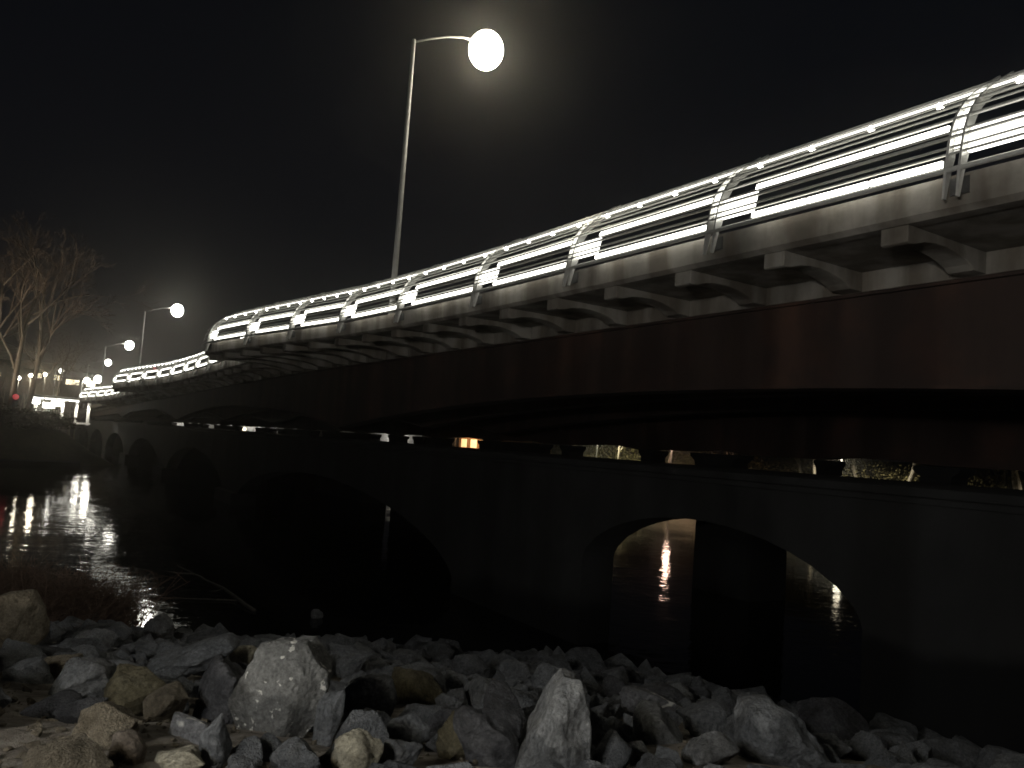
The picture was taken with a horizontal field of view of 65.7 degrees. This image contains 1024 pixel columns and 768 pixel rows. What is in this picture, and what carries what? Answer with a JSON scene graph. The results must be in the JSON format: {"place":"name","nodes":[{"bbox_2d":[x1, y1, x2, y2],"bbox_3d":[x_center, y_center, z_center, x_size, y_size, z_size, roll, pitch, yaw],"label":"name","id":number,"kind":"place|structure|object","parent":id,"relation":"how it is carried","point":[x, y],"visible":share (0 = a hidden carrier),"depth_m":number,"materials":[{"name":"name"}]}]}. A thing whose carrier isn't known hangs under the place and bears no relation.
{"place":"outdoors","nodes":[
{"label":"outdoors","id":0,"kind":"place"},
{"bbox_2d":[0,359,53,413],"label":"house","id":1,"kind":"structure","parent":0,"point":[50,366],"depth_m":161.97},
{"bbox_2d":[0,438,861,712],"bbox_3d":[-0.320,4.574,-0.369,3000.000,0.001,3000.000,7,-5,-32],"label":"river water","id":2,"kind":"structure","parent":0,"point":[282,559],"depth_m":26.55,"materials":[{"name":"black liquid"}]},
{"bbox_2d":[0,553,83,593],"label":"dry brush","id":3,"kind":"object","parent":2,"relation":"in","point":[11,571],"visible":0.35,"depth_m":19.59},
{"bbox_2d":[161,565,256,611],"bbox_3d":[-8.446,5.674,22.183,5.514,0.360,0.852,0,-6,41],"label":"driftwood branch","id":4,"kind":"object","parent":2,"relation":"on","point":[242,602],"visible":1,"depth_m":22.10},
{"bbox_2d":[75,419,1023,753],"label":"arch bridge","id":5,"kind":"structure","parent":2,"relation":"in","point":[925,575],"depth_m":18.84,"materials":[{"name":"concrete"}]},
{"bbox_2d":[65,158,1023,470],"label":"road bridge","id":6,"kind":"structure","parent":5,"relation":"on","point":[887,326],"depth_m":18.88,"materials":[{"name":"concrete"}]},
{"bbox_2d":[78,374,148,399],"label":"bridge railing","id":7,"kind":"object","parent":6,"relation":"attached to","point":[96,395],"visible":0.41,"depth_m":97.62,"materials":[{"name":"metal"}]},
{"bbox_2d":[137,304,182,379],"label":"street lamp","id":8,"kind":"object","parent":6,"relation":"on","point":[176,310],"visible":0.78,"depth_m":90.20,"materials":[{"name":"metal"}]},
{"bbox_2d":[110,326,269,386],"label":"bridge railing","id":9,"kind":"object","parent":6,"relation":"on","point":[200,355],"visible":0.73,"depth_m":59.19,"materials":[{"name":"metal"}]},
{"bbox_2d":[388,30,502,313],"bbox_3d":[-2.478,-7.818,30.062,3.920,12.424,1.339,7,-5,-32],"label":"street lamp","id":10,"kind":"object","parent":6,"relation":"on","point":[485,50],"visible":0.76,"depth_m":29.45,"materials":[{"name":"metal"}]},
{"bbox_2d":[202,69,1023,350],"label":"bridge railing","id":11,"kind":"object","parent":6,"relation":"on","point":[966,136],"visible":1,"depth_m":13.36,"materials":[{"name":"metal"}]},
{"bbox_2d":[0,638,864,767],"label":"bank ground","id":12,"kind":"structure","parent":0,"point":[12,735],"depth_m":4.06,"materials":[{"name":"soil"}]},
{"bbox_2d":[0,638,47,672],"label":"riprap stone","id":13,"kind":"object","parent":12,"relation":"on","point":[13,652],"visible":0.31,"depth_m":6.59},
{"bbox_2d":[0,589,49,647],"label":"rock","id":14,"kind":"object","parent":12,"relation":"on","point":[23,616],"visible":0.8,"depth_m":9.07,"materials":[{"name":"stone"}]},
{"bbox_2d":[2,656,53,683],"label":"riprap stone","id":15,"kind":"object","parent":12,"relation":"on","point":[35,670],"visible":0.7,"depth_m":5.52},
{"bbox_2d":[20,690,82,718],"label":"riprap stone","id":16,"kind":"object","parent":12,"relation":"on","point":[47,706],"visible":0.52,"depth_m":4.24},
{"bbox_2d":[32,645,75,656],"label":"riprap stone","id":17,"kind":"object","parent":12,"relation":"on","point":[48,651],"visible":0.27,"depth_m":7.26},
{"bbox_2d":[48,622,61,641],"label":"rock","id":18,"kind":"object","parent":12,"relation":"on","point":[54,633],"visible":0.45,"depth_m":11.99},
{"bbox_2d":[44,653,82,680],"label":"riprap stone","id":19,"kind":"object","parent":12,"relation":"on","point":[56,663],"visible":0.19,"depth_m":5.91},
{"bbox_2d":[22,732,113,767],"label":"riprap stone","id":20,"kind":"object","parent":12,"relation":"on","point":[81,750],"visible":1,"depth_m":3.14,"materials":[{"name":"stone"}]},
{"bbox_2d":[52,696,107,723],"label":"riprap stone","id":21,"kind":"object","parent":12,"relation":"on","point":[68,713],"visible":0.56,"depth_m":3.99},
{"bbox_2d":[48,657,116,696],"bbox_3d":[-2.854,1.972,5.291,0.394,0.315,0.326,8,-5,0],"label":"rock","id":22,"kind":"object","parent":12,"relation":"on","point":[83,676],"visible":0.73,"depth_m":5.20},
{"bbox_2d":[58,638,109,651],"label":"riprap stone","id":23,"kind":"object","parent":12,"relation":"on","point":[97,643],"visible":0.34,"depth_m":8.11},
{"bbox_2d":[0,553,189,627],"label":"dry brush","id":24,"kind":"object","parent":12,"relation":"on","point":[117,609],"visible":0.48,"depth_m":16.56,"materials":[{"name":"plant"}]},
{"bbox_2d":[74,628,117,647],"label":"riprap stone","id":25,"kind":"object","parent":12,"relation":"on","point":[107,637],"visible":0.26,"depth_m":10.09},
{"bbox_2d":[78,644,120,659],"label":"riprap stone","id":26,"kind":"object","parent":12,"relation":"on","point":[89,650],"visible":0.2,"depth_m":6.45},
{"bbox_2d":[71,701,138,750],"bbox_3d":[-1.872,1.633,3.710,0.299,0.230,0.283,22,-32,38],"label":"riprap stone","id":27,"kind":"object","parent":12,"relation":"on","point":[101,723],"visible":0.65,"depth_m":3.65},
{"bbox_2d":[63,570,176,626],"bbox_3d":[-9.212,4.811,17.539,3.120,1.310,3.717,0,-6,43],"label":"dry brush","id":28,"kind":"object","parent":12,"relation":"on","point":[135,619],"visible":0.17,"depth_m":17.88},
{"bbox_2d":[108,729,147,765],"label":"rock","id":29,"kind":"object","parent":12,"relation":"on","point":[130,746],"visible":0.88,"depth_m":3.46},
{"bbox_2d":[103,663,165,715],"bbox_3d":[-2.331,1.907,4.844,0.370,0.311,0.326,16,-5,1],"label":"rock","id":30,"kind":"object","parent":12,"relation":"on","point":[131,687],"visible":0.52,"depth_m":4.76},
{"bbox_2d":[121,640,157,653],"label":"riprap stone","id":31,"kind":"object","parent":12,"relation":"on","point":[151,646],"visible":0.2,"depth_m":8.84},
{"bbox_2d":[143,614,185,641],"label":"rock","id":32,"kind":"object","parent":12,"relation":"on","point":[160,626],"visible":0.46,"depth_m":14.66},
{"bbox_2d":[143,681,198,720],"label":"rock","id":33,"kind":"object","parent":12,"relation":"on","point":[166,701],"visible":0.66,"depth_m":4.67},
{"bbox_2d":[155,641,190,676],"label":"riprap stone","id":34,"kind":"object","parent":12,"relation":"on","point":[164,646],"visible":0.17,"depth_m":8.24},
{"bbox_2d":[161,679,193,696],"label":"rock","id":35,"kind":"object","parent":12,"relation":"on","point":[188,687],"visible":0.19,"depth_m":5.39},
{"bbox_2d":[154,745,204,767],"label":"rock","id":36,"kind":"object","parent":12,"relation":"on","point":[188,756],"visible":1,"depth_m":3.44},
{"bbox_2d":[168,712,210,744],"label":"rock","id":37,"kind":"object","parent":12,"relation":"on","point":[188,727],"visible":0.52,"depth_m":3.97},
{"bbox_2d":[146,633,240,678],"bbox_3d":[-3.030,2.582,7.463,0.885,0.531,0.616,8,-5,0],"label":"rock","id":38,"kind":"object","parent":12,"relation":"on","point":[177,663],"visible":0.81,"depth_m":7.27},
{"bbox_2d":[199,713,231,767],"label":"rock","id":39,"kind":"object","parent":12,"relation":"on","point":[215,745],"visible":0.93,"depth_m":3.62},
{"bbox_2d":[192,654,244,723],"bbox_3d":[-1.872,1.997,5.141,0.391,0.451,0.320,1,-5,30],"label":"rock","id":40,"kind":"object","parent":12,"relation":"on","point":[222,675],"visible":0.62,"depth_m":5.01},
{"bbox_2d":[225,754,254,767],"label":"riprap stone","id":41,"kind":"object","parent":12,"relation":"on","point":[236,761],"visible":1,"depth_m":3.43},
{"bbox_2d":[229,645,256,663],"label":"rock","id":42,"kind":"object","parent":12,"relation":"on","point":[243,654],"visible":0.56,"depth_m":10.27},
{"bbox_2d":[232,735,262,767],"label":"riprap stone","id":43,"kind":"object","parent":12,"relation":"on","point":[250,747],"visible":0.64,"depth_m":3.69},
{"bbox_2d":[239,638,271,645],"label":"riprap stone","id":44,"kind":"object","parent":12,"relation":"on","point":[250,641],"visible":0.12,"depth_m":11.52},
{"bbox_2d":[259,732,281,761],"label":"riprap stone","id":45,"kind":"object","parent":12,"relation":"on","point":[271,743],"visible":0.48,"depth_m":3.80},
{"bbox_2d":[228,636,335,737],"bbox_3d":[-1.353,1.815,4.669,0.560,0.650,0.504,8,-5,0],"label":"rock","id":46,"kind":"object","parent":12,"relation":"on","point":[281,688],"visible":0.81,"depth_m":4.52,"materials":[{"name":"stone"}]},
{"bbox_2d":[269,737,320,767],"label":"riprap stone","id":47,"kind":"object","parent":12,"relation":"on","point":[295,752],"visible":1,"depth_m":3.48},
{"bbox_2d":[312,690,345,746],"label":"rock","id":48,"kind":"object","parent":12,"relation":"on","point":[329,711],"visible":0.85,"depth_m":4.46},
{"bbox_2d":[329,642,370,671],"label":"riprap stone","id":49,"kind":"object","parent":12,"relation":"on","point":[338,650],"visible":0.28,"depth_m":9.80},
{"bbox_2d":[333,654,368,678],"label":"rock","id":50,"kind":"object","parent":12,"relation":"on","point":[348,665],"visible":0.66,"depth_m":9.22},
{"bbox_2d":[330,728,383,767],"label":"rock","id":51,"kind":"object","parent":12,"relation":"on","point":[358,748],"visible":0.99,"depth_m":3.63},
{"bbox_2d":[335,710,388,743],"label":"riprap stone","id":52,"kind":"object","parent":12,"relation":"on","point":[372,723],"visible":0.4,"depth_m":4.16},
{"bbox_2d":[344,673,397,716],"bbox_3d":[-1.032,2.271,5.721,0.413,0.367,0.368,14,-5,1],"label":"rock","id":53,"kind":"object","parent":12,"relation":"on","point":[375,691],"visible":0.66,"depth_m":5.62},
{"bbox_2d":[379,739,422,765],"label":"rock","id":54,"kind":"object","parent":12,"relation":"on","point":[403,751],"visible":0.79,"depth_m":3.83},
{"bbox_2d":[383,760,418,767],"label":"riprap stone","id":55,"kind":"object","parent":12,"relation":"on","point":[394,764],"visible":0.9,"depth_m":3.64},
{"bbox_2d":[387,712,429,743],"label":"rock","id":56,"kind":"object","parent":12,"relation":"on","point":[411,727],"visible":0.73,"depth_m":4.56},
{"bbox_2d":[391,667,442,704],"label":"rock","id":57,"kind":"object","parent":12,"relation":"on","point":[417,686],"visible":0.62,"depth_m":6.67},
{"bbox_2d":[388,662,446,693],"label":"riprap stone","id":58,"kind":"object","parent":12,"relation":"on","point":[437,674],"visible":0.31,"depth_m":7.30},
{"bbox_2d":[398,703,443,722],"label":"riprap stone","id":59,"kind":"object","parent":12,"relation":"on","point":[423,712],"visible":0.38,"depth_m":5.61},
{"bbox_2d":[424,708,454,742],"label":"riprap stone","id":60,"kind":"object","parent":12,"relation":"on","point":[436,721],"visible":0.21,"depth_m":5.11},
{"bbox_2d":[426,641,453,661],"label":"rock","id":61,"kind":"object","parent":12,"relation":"on","point":[438,651],"visible":0.84,"depth_m":14.15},
{"bbox_2d":[426,761,472,767],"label":"riprap stone","id":62,"kind":"object","parent":12,"relation":"on","point":[466,764],"visible":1,"depth_m":3.28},
{"bbox_2d":[436,711,464,759],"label":"rock","id":63,"kind":"object","parent":12,"relation":"on","point":[448,745],"visible":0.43,"depth_m":4.29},
{"bbox_2d":[444,670,469,691],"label":"rock","id":64,"kind":"object","parent":12,"relation":"on","point":[454,680],"visible":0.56,"depth_m":8.10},
{"bbox_2d":[452,654,490,678],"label":"rock","id":65,"kind":"object","parent":12,"relation":"on","point":[467,664],"visible":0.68,"depth_m":10.59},
{"bbox_2d":[464,676,489,706],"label":"rock","id":66,"kind":"object","parent":12,"relation":"on","point":[475,689],"visible":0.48,"depth_m":6.82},
{"bbox_2d":[453,705,522,767],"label":"rock","id":67,"kind":"object","parent":12,"relation":"on","point":[488,737],"visible":0.95,"depth_m":4.00,"materials":[{"name":"stone"}]},
{"bbox_2d":[0,614,989,767],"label":"riprap","id":68,"kind":"object","parent":12,"relation":"on","point":[384,659],"visible":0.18,"depth_m":10.92,"materials":[{"name":"stone"}]},
{"bbox_2d":[0,565,128,627],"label":"dry brush","id":69,"kind":"object","parent":68,"relation":"on","point":[52,610],"visible":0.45,"depth_m":15.36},
{"bbox_2d":[483,680,526,732],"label":"riprap stone","id":70,"kind":"object","parent":12,"relation":"on","point":[498,694],"visible":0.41,"depth_m":4.79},
{"bbox_2d":[480,686,536,707],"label":"riprap stone","id":71,"kind":"object","parent":12,"relation":"on","point":[524,699],"visible":0.2,"depth_m":6.20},
{"bbox_2d":[493,659,535,681],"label":"rock","id":72,"kind":"object","parent":12,"relation":"on","point":[508,669],"visible":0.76,"depth_m":10.33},
{"bbox_2d":[527,759,563,767],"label":"riprap stone","id":73,"kind":"object","parent":12,"relation":"on","point":[546,763],"visible":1,"depth_m":3.39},
{"bbox_2d":[514,668,591,767],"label":"rock","id":74,"kind":"object","parent":12,"relation":"on","point":[558,728],"visible":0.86,"depth_m":3.91,"materials":[{"name":"stone"}]},
{"bbox_2d":[531,662,585,691],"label":"riprap stone","id":75,"kind":"object","parent":12,"relation":"on","point":[544,673],"visible":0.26,"depth_m":8.11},
{"bbox_2d":[564,647,606,671],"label":"riprap stone","id":76,"kind":"object","parent":12,"relation":"on","point":[590,659],"visible":0.51,"depth_m":12.53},
{"bbox_2d":[578,759,610,767],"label":"riprap stone","id":77,"kind":"object","parent":12,"relation":"on","point":[586,763],"visible":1,"depth_m":3.50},
{"bbox_2d":[595,674,624,697],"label":"rock","id":78,"kind":"object","parent":12,"relation":"on","point":[610,686],"visible":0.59,"depth_m":9.23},
{"bbox_2d":[592,729,632,767],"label":"riprap stone","id":79,"kind":"object","parent":12,"relation":"on","point":[613,749],"visible":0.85,"depth_m":4.11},
{"bbox_2d":[592,664,640,682],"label":"riprap stone","id":80,"kind":"object","parent":12,"relation":"on","point":[633,676],"visible":0.34,"depth_m":11.03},
{"bbox_2d":[629,741,647,764],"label":"rock","id":81,"kind":"object","parent":12,"relation":"on","point":[640,749],"visible":0.62,"depth_m":4.44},
{"bbox_2d":[619,685,681,712],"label":"rock","id":82,"kind":"object","parent":12,"relation":"on","point":[631,697],"visible":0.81,"depth_m":7.24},
{"bbox_2d":[634,752,677,767],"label":"riprap stone","id":83,"kind":"object","parent":12,"relation":"on","point":[649,760],"visible":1,"depth_m":4.01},
{"bbox_2d":[632,700,682,744],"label":"rock","id":84,"kind":"object","parent":12,"relation":"on","point":[654,723],"visible":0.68,"depth_m":5.06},
{"bbox_2d":[639,682,693,702],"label":"riprap stone","id":85,"kind":"object","parent":12,"relation":"on","point":[666,690],"visible":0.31,"depth_m":8.01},
{"bbox_2d":[663,680,692,696],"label":"riprap stone","id":86,"kind":"object","parent":12,"relation":"on","point":[683,689],"visible":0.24,"depth_m":9.48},
{"bbox_2d":[687,686,709,700],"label":"riprap stone","id":87,"kind":"object","parent":12,"relation":"on","point":[696,691],"visible":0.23,"depth_m":9.89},
{"bbox_2d":[677,699,729,736],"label":"rock","id":88,"kind":"object","parent":12,"relation":"on","point":[700,717],"visible":0.64,"depth_m":5.79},
{"bbox_2d":[681,731,739,765],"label":"rock","id":89,"kind":"object","parent":12,"relation":"on","point":[715,748],"visible":0.88,"depth_m":4.46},
{"bbox_2d":[711,687,737,714],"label":"riprap stone","id":90,"kind":"object","parent":12,"relation":"on","point":[725,698],"visible":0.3,"depth_m":7.20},
{"bbox_2d":[722,714,734,742],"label":"riprap stone","id":91,"kind":"object","parent":12,"relation":"on","point":[728,729],"visible":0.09,"depth_m":5.53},
{"bbox_2d":[733,694,830,767],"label":"rock","id":92,"kind":"object","parent":12,"relation":"on","point":[768,731],"visible":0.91,"depth_m":4.90,"materials":[{"name":"stone"}]},
{"bbox_2d":[789,697,868,740],"bbox_3d":[3.520,3.704,8.658,0.790,0.514,0.642,36,-4,2],"label":"rock","id":93,"kind":"object","parent":12,"relation":"on","point":[840,719],"visible":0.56,"depth_m":8.69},
{"bbox_2d":[846,730,888,760],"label":"rock","id":94,"kind":"object","parent":12,"relation":"on","point":[862,744],"visible":0.58,"depth_m":6.34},
{"bbox_2d":[864,747,912,765],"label":"riprap stone","id":95,"kind":"object","parent":12,"relation":"on","point":[877,756],"visible":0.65,"depth_m":4.91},
{"bbox_2d":[868,712,919,740],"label":"riprap stone","id":96,"kind":"object","parent":12,"relation":"on","point":[879,720],"visible":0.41,"depth_m":10.65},
{"bbox_2d":[873,732,914,749],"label":"riprap stone","id":97,"kind":"object","parent":12,"relation":"on","point":[891,739],"visible":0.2,"depth_m":6.96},
{"bbox_2d":[897,740,917,763],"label":"riprap stone","id":98,"kind":"object","parent":12,"relation":"on","point":[905,751],"visible":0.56,"depth_m":5.59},
{"bbox_2d":[890,740,933,761],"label":"riprap stone","id":99,"kind":"object","parent":12,"relation":"on","point":[921,750],"visible":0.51,"depth_m":6.00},
{"bbox_2d":[920,738,980,767],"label":"rock","id":100,"kind":"object","parent":12,"relation":"on","point":[965,754],"visible":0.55,"depth_m":8.71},
{"bbox_2d":[977,745,1017,765],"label":"riprap stone","id":101,"kind":"object","parent":12,"relation":"on","point":[988,754],"visible":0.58,"depth_m":8.02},
{"bbox_2d":[990,753,1023,767],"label":"riprap stone","id":102,"kind":"object","parent":12,"relation":"on","point":[1009,760],"visible":1,"depth_m":6.36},
{"bbox_2d":[0,421,1023,489],"bbox_3d":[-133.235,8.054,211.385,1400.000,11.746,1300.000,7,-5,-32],"label":"bank ground","id":103,"kind":"structure","parent":0,"point":[46,444],"depth_m":79.19,"materials":[{"name":"soil"}]},
{"bbox_2d":[0,229,63,340],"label":"bare tree","id":104,"kind":"object","parent":103,"relation":"on","point":[10,312],"visible":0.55,"depth_m":96.42,"materials":[{"name":"brown plant"}]},
{"bbox_2d":[0,411,74,430],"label":"bush","id":105,"kind":"object","parent":103,"relation":"on","point":[31,425],"visible":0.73,"depth_m":77.00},
{"bbox_2d":[0,459,79,465],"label":"river wall","id":106,"kind":"structure","parent":103,"relation":"on","point":[36,462],"depth_m":72.83,"materials":[{"name":"concrete"}]},
{"bbox_2d":[0,311,89,407],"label":"bare tree","id":107,"kind":"object","parent":103,"relation":"on","point":[34,348],"visible":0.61,"depth_m":129.69,"materials":[{"name":"brown plant"}]},
{"bbox_2d":[21,360,68,415],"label":"house","id":108,"kind":"structure","parent":103,"relation":"on","point":[64,372],"depth_m":174.30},
{"bbox_2d":[0,210,99,413],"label":"bare tree","id":109,"kind":"object","parent":103,"relation":"on","point":[41,353],"visible":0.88,"depth_m":90.38,"materials":[{"name":"brown plant"}]},
{"bbox_2d":[11,329,103,412],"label":"bare tree","id":110,"kind":"object","parent":103,"relation":"on","point":[68,365],"visible":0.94,"depth_m":122.06,"materials":[{"name":"brown plant"}]},
{"bbox_2d":[33,394,90,424],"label":"shelter","id":111,"kind":"object","parent":103,"relation":"on","point":[45,398],"visible":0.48,"depth_m":106.87,"materials":[{"name":"white paint"}]},
{"bbox_2d":[0,228,157,411],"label":"bare tree","id":112,"kind":"object","parent":103,"relation":"on","point":[22,337],"visible":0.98,"depth_m":88.30,"materials":[{"name":"brown plant"}]},
{"bbox_2d":[63,371,100,416],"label":"house","id":113,"kind":"structure","parent":103,"relation":"on","point":[82,375],"depth_m":194.20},
{"bbox_2d":[341,431,458,446],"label":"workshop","id":114,"kind":"structure","parent":103,"relation":"on","point":[384,437],"depth_m":166.82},
{"bbox_2d":[459,438,551,453],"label":"orange shop","id":115,"kind":"structure","parent":103,"relation":"on","point":[469,442],"depth_m":144.12,"materials":[{"name":"brick"}]},
{"bbox_2d":[535,442,1023,489],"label":"undergrowth","id":116,"kind":"object","parent":103,"relation":"on","point":[975,477],"visible":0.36,"depth_m":89.91,"materials":[{"name":"green plant"}]},
{"bbox_2d":[0,0,1023,463],"label":"sky","id":117,"kind":"structure","parent":0,"point":[231,156],"materials":[{"name":"black"}]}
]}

